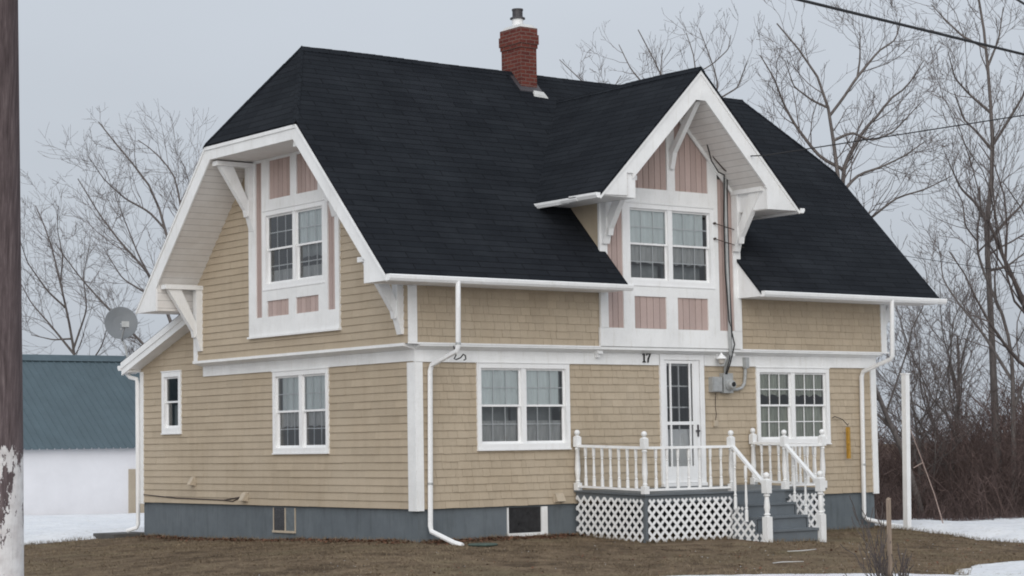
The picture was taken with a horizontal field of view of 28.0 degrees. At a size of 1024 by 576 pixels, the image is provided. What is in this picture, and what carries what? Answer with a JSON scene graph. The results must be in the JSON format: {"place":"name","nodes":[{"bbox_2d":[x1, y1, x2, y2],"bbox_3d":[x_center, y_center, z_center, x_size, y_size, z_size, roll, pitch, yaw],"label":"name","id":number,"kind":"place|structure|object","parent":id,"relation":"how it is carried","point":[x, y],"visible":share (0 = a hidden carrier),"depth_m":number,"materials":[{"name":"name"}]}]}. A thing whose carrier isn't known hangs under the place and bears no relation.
{"place":"outdoors","nodes":[
{"label":"outdoors","id":0,"kind":"place"},
{"bbox_2d":[18,0,1023,443],"label":"sky","id":1,"kind":"structure","parent":0,"point":[113,56],"materials":[{"name":"grey"}]},
{"bbox_2d":[24,444,1023,575],"bbox_3d":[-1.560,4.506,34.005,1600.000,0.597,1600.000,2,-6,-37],"label":"ground","id":2,"kind":"structure","parent":0,"point":[506,563],"depth_m":32.38,"materials":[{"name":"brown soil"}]},
{"bbox_2d":[0,0,23,575],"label":"utility pole","id":3,"kind":"object","parent":2,"relation":"on","point":[11,485],"visible":1,"depth_m":12.21,"materials":[{"name":"brown wood"}]},
{"bbox_2d":[22,354,143,515],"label":"barn","id":4,"kind":"structure","parent":2,"relation":"on","point":[79,442],"depth_m":66.47,"materials":[{"name":"blue metal"}]},
{"bbox_2d":[140,504,143,512],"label":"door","id":5,"kind":"structure","parent":4,"relation":"in","point":[141,505],"depth_m":66.77,"materials":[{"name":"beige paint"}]},
{"bbox_2d":[24,513,143,544],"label":"snow","id":6,"kind":"structure","parent":2,"relation":"on","point":[42,528],"depth_m":51.14,"materials":[{"name":"white snow"}]},
{"bbox_2d":[93,532,143,538],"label":"splash slab","id":7,"kind":"structure","parent":6,"relation":"on","point":[112,535],"depth_m":41.87,"materials":[{"name":"grey concrete"}]},
{"bbox_2d":[20,170,152,354],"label":"bare tree","id":8,"kind":"object","parent":2,"relation":"on","point":[72,350],"visible":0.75,"depth_m":75.86,"materials":[{"name":"grey plant"}]},
{"bbox_2d":[87,313,150,355],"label":"bare tree","id":9,"kind":"object","parent":2,"relation":"on","point":[130,350],"visible":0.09,"depth_m":78.60,"materials":[{"name":"grey plant"}]},
{"bbox_2d":[21,98,217,349],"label":"bare tree","id":10,"kind":"object","parent":2,"relation":"on","point":[142,264],"visible":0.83,"depth_m":71.56,"materials":[{"name":"grey plant"}]},
{"bbox_2d":[468,543,497,545],"bbox_3d":[-0.478,4.204,33.620,0.500,0.040,0.492,2,-6,-37],"label":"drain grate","id":11,"kind":"object","parent":2,"relation":"on","point":[482,544],"visible":1,"depth_m":33.45,"materials":[{"name":"grey concrete"}]},
{"bbox_2d":[117,8,946,545],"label":"house","id":12,"kind":"structure","parent":2,"relation":"on","point":[357,246],"depth_m":37.41,"materials":[{"name":"beige"}]},
{"bbox_2d":[104,307,137,357],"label":"satellite dish","id":13,"kind":"object","parent":12,"relation":"on","point":[125,317],"visible":1,"depth_m":42.37,"materials":[{"name":"grey metal"}]},
{"bbox_2d":[160,370,181,434],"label":"window","id":14,"kind":"structure","parent":12,"relation":"in","point":[165,375],"depth_m":41.19,"materials":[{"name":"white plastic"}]},
{"bbox_2d":[143,494,239,501],"bbox_3d":[-6.307,4.121,40.265,0.028,0.119,4.182,2,-6,-37],"label":"wall cable","id":15,"kind":"object","parent":12,"relation":"attached to","point":[197,498],"depth_m":39.97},
{"bbox_2d":[187,477,195,485],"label":"wall vent","id":16,"kind":"object","parent":12,"relation":"attached to","point":[192,481],"depth_m":40.13,"materials":[{"name":"beige plastic"}]},
{"bbox_2d":[238,492,247,501],"bbox_3d":[-5.056,3.928,38.526,0.124,0.180,0.190,2,-6,-37],"label":"wall vent","id":17,"kind":"object","parent":12,"relation":"attached to","point":[244,497],"depth_m":38.49,"materials":[{"name":"beige plastic"}]},
{"bbox_2d":[272,507,295,532],"bbox_3d":[-4.146,4.249,37.514,0.105,0.455,0.780,2,-6,-37],"label":"basement window","id":18,"kind":"structure","parent":12,"relation":"in","point":[284,519],"depth_m":37.48,"materials":[{"name":"beige plastic"}]},
{"bbox_2d":[262,199,324,290],"bbox_3d":[-3.884,-0.756,37.070,0.202,1.486,2.154,2,-6,-37],"label":"window","id":19,"kind":"structure","parent":12,"relation":"in","point":[307,229],"depth_m":37.00,"materials":[{"name":"white plastic"}]},
{"bbox_2d":[271,367,329,453],"bbox_3d":[-3.785,2.235,37.112,0.174,1.536,1.944,2,-6,-37],"label":"window","id":20,"kind":"structure","parent":12,"relation":"in","point":[305,390],"depth_m":37.08,"materials":[{"name":"white plastic"}]},
{"bbox_2d":[453,346,465,360],"bbox_3d":[-0.931,1.105,34.584,0.252,0.253,0.222,2,-6,-37],"label":"plant hook","id":21,"kind":"object","parent":12,"relation":"attached to","point":[460,357],"visible":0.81,"depth_m":34.48,"materials":[{"name":"black metal"}]},
{"bbox_2d":[476,361,571,450],"bbox_3d":[0.087,2.062,35.696,2.044,1.521,0.474,2,-6,-37],"label":"window","id":22,"kind":"structure","parent":12,"relation":"in","point":[530,390],"depth_m":35.58,"materials":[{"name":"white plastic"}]},
{"bbox_2d":[507,506,547,536],"bbox_3d":[0.247,4.040,35.474,0.860,0.500,0.115,2,-6,-37],"label":"basement window","id":23,"kind":"structure","parent":12,"relation":"in","point":[523,521],"depth_m":35.46,"materials":[{"name":"white paint"}]},
{"bbox_2d":[553,492,565,502],"bbox_3d":[0.839,3.659,35.807,0.220,0.180,0.124,2,-6,-37],"label":"wall vent","id":24,"kind":"object","parent":12,"relation":"attached to","point":[558,497],"depth_m":35.79,"materials":[{"name":"beige plastic"}]},
{"bbox_2d":[642,353,650,362],"bbox_3d":[2.448,1.266,37.268,0.205,0.175,0.012,2,-6,-37],"label":"house number","id":25,"kind":"object","parent":12,"relation":"attached to","point":[643,354],"visible":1,"depth_m":37.27,"materials":[{"name":"black metal"}]},
{"bbox_2d":[626,201,715,288],"bbox_3d":[2.815,-0.761,37.745,2.154,1.526,0.374,2,-6,-37],"label":"window","id":26,"kind":"structure","parent":12,"relation":"in","point":[667,235],"depth_m":37.65,"materials":[{"name":"white plastic"}]},
{"bbox_2d":[666,363,692,466],"bbox_3d":[3.083,2.460,37.799,0.870,2.245,0.043,2,-6,-37],"label":"door","id":27,"kind":"structure","parent":12,"relation":"in","point":[680,436],"depth_m":37.79,"materials":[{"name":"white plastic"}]},
{"bbox_2d":[664,360,700,482],"bbox_3d":[3.143,2.453,37.721,0.850,2.245,0.070,2,-6,-37],"label":"storm door","id":28,"kind":"structure","parent":12,"relation":"in","point":[694,425],"depth_m":37.83,"materials":[{"name":"white plastic"}]},
{"bbox_2d":[713,393,717,425],"bbox_3d":[3.787,2.269,38.224,0.100,0.620,0.044,2,-6,-37],"label":"door bell","id":29,"kind":"object","parent":12,"relation":"attached to","point":[715,422],"depth_m":38.20,"materials":[{"name":"beige plastic"}]},
{"bbox_2d":[715,353,726,363],"bbox_3d":[3.897,1.315,38.231,0.210,0.220,0.238,2,-6,-37],"label":"wall lamp","id":30,"kind":"object","parent":12,"relation":"attached to","point":[721,357],"visible":1,"depth_m":38.17,"materials":[{"name":"white glass"}]},
{"bbox_2d":[706,144,743,373],"bbox_3d":[4.011,-0.596,38.302,1.084,4.404,0.393,2,-6,-37],"label":"service cable","id":31,"kind":"object","parent":12,"relation":"attached to","point":[730,360],"visible":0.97,"depth_m":38.31,"materials":[{"name":"rubber"}]},
{"bbox_2d":[708,177,748,392],"bbox_3d":[4.094,-0.081,38.517,0.945,4.100,0.289,2,-6,-37],"label":"electric meter","id":32,"kind":"object","parent":12,"relation":"attached to","point":[723,383],"visible":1,"depth_m":38.31,"materials":[{"name":"grey metal"}]},
{"bbox_2d":[755,366,831,444],"bbox_3d":[5.390,2.274,39.521,1.984,1.496,0.171,2,-6,-37],"label":"window","id":33,"kind":"structure","parent":12,"relation":"in","point":[802,423],"depth_m":39.50,"materials":[{"name":"white plastic"}]},
{"bbox_2d":[832,416,850,458],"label":"hanging tube","id":34,"kind":"object","parent":12,"relation":"attached to","point":[848,447],"visible":1,"depth_m":40.15,"materials":[{"name":"plastic"}]},
{"bbox_2d":[750,115,1023,156],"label":"service wire","id":35,"kind":"object","parent":12,"relation":"attached to","point":[888,136],"visible":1,"depth_m":36.97,"materials":[{"name":"rubber"}]},
{"bbox_2d":[132,533,1021,575],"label":"dead leaves","id":36,"kind":"object","parent":2,"relation":"on","point":[405,542],"visible":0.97,"depth_m":35.02,"materials":[{"name":"brown plant"}]},
{"bbox_2d":[560,42,654,84],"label":"bare tree","id":37,"kind":"object","parent":2,"relation":"on","point":[599,69],"visible":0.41,"depth_m":62.52,"materials":[{"name":"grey plant"}]},
{"bbox_2d":[580,0,763,96],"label":"bare tree","id":38,"kind":"object","parent":2,"relation":"on","point":[660,71],"visible":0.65,"depth_m":64.22,"materials":[{"name":"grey plant"}]},
{"bbox_2d":[573,428,826,542],"bbox_3d":[3.662,3.617,36.258,4.364,2.294,2.788,2,-6,-37],"label":"porch","id":39,"kind":"object","parent":2,"relation":"on","point":[767,508],"visible":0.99,"depth_m":35.60,"materials":[{"name":"grey paint"}]},
{"bbox_2d":[774,561,803,562],"bbox_3d":[4.140,4.128,30.895,0.605,0.017,0.085,2,-5,-32],"label":"stepping stone","id":40,"kind":"object","parent":2,"relation":"on","point":[788,561],"visible":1,"depth_m":30.93,"materials":[{"name":"concrete"}]},
{"bbox_2d":[679,573,932,575],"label":"snow","id":41,"kind":"structure","parent":2,"relation":"on","point":[852,574],"depth_m":27.87,"materials":[{"name":"white snow"}]},
{"bbox_2d":[721,0,979,217],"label":"bare tree","id":42,"kind":"object","parent":2,"relation":"on","point":[844,167],"visible":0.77,"depth_m":58.86,"materials":[{"name":"grey plant"}]},
{"bbox_2d":[840,497,913,575],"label":"sapling","id":43,"kind":"object","parent":2,"relation":"on","point":[880,566],"visible":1,"depth_m":16.94,"materials":[{"name":"brown plant"}]},
{"bbox_2d":[886,497,892,575],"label":"wooden stake","id":44,"kind":"object","parent":2,"relation":"on","point":[889,528],"visible":1,"depth_m":16.98,"materials":[{"name":"brown wood"}]},
{"bbox_2d":[891,524,902,528],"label":"splash board","id":45,"kind":"object","parent":2,"relation":"on","point":[894,525],"visible":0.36,"depth_m":40.54,"materials":[{"name":"white paint"}]},
{"bbox_2d":[856,179,952,517],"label":"bare tree","id":46,"kind":"object","parent":2,"relation":"on","point":[887,421],"visible":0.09,"depth_m":51.14,"materials":[{"name":"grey plant"}]},
{"bbox_2d":[900,373,911,528],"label":"clothes pole","id":47,"kind":"object","parent":2,"relation":"on","point":[906,453],"visible":0.82,"depth_m":40.15,"materials":[{"name":"white paint"}]},
{"bbox_2d":[875,281,1009,514],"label":"bare tree","id":48,"kind":"object","parent":2,"relation":"on","point":[911,376],"visible":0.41,"depth_m":57.32,"materials":[{"name":"brown plant"}]},
{"bbox_2d":[887,242,998,495],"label":"bare tree","id":49,"kind":"object","parent":2,"relation":"on","point":[951,340],"visible":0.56,"depth_m":61.94,"materials":[{"name":"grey plant"}]},
{"bbox_2d":[876,305,1014,499],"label":"bare tree","id":50,"kind":"object","parent":2,"relation":"on","point":[936,417],"visible":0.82,"depth_m":53.37,"materials":[{"name":"brown plant"}]},
{"bbox_2d":[872,573,1023,575],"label":"snow","id":51,"kind":"structure","parent":2,"relation":"on","point":[984,574],"depth_m":25.66,"materials":[{"name":"white snow"}]},
{"bbox_2d":[874,340,1023,520],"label":"thicket","id":52,"kind":"object","parent":2,"relation":"on","point":[973,476],"visible":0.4,"depth_m":52.91,"materials":[{"name":"brown plant"}]},
{"bbox_2d":[875,516,1023,542],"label":"snow","id":53,"kind":"structure","parent":2,"relation":"on","point":[1010,529],"depth_m":39.72,"materials":[{"name":"white snow"}]},
{"bbox_2d":[910,429,942,522],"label":"leaning stick","id":54,"kind":"object","parent":53,"relation":"on","point":[927,476],"visible":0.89,"depth_m":40.43,"materials":[{"name":"grey wood"}]},
{"bbox_2d":[875,477,1023,520],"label":"tall weeds","id":55,"kind":"object","parent":2,"relation":"on","point":[1005,514],"visible":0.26,"depth_m":49.74,"materials":[{"name":"brown plant"}]},
{"bbox_2d":[877,338,1023,494],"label":"thicket","id":56,"kind":"object","parent":2,"relation":"on","point":[979,403],"visible":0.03,"depth_m":78.01,"materials":[{"name":"brown plant"}]},
{"bbox_2d":[896,0,1023,507],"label":"bare tree","id":57,"kind":"object","parent":2,"relation":"on","point":[993,376],"visible":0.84,"depth_m":56.26,"materials":[{"name":"grey plant"}]},
{"bbox_2d":[900,34,1023,366],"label":"bare tree","id":58,"kind":"object","parent":2,"relation":"on","point":[1019,295],"visible":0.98,"depth_m":52.91,"materials":[{"name":"brown plant"}]},
{"bbox_2d":[904,150,1023,497],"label":"bare tree","id":59,"kind":"object","parent":2,"relation":"on","point":[1011,374],"visible":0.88,"depth_m":54.47,"materials":[{"name":"grey plant"}]},
{"bbox_2d":[954,561,1023,574],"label":"snow","id":60,"kind":"structure","parent":2,"relation":"on","point":[1011,567],"depth_m":28.56,"materials":[{"name":"white snow"}]},
{"bbox_2d":[796,0,1023,55],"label":"utility cable","id":61,"kind":"object","parent":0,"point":[907,26],"visible":1,"depth_m":19.85,"materials":[{"name":"rubber"}]},
{"bbox_2d":[906,256,1022,273],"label":"utility cable","id":62,"kind":"object","parent":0,"point":[966,265],"visible":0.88,"depth_m":52.06,"materials":[{"name":"rubber"}]}
]}

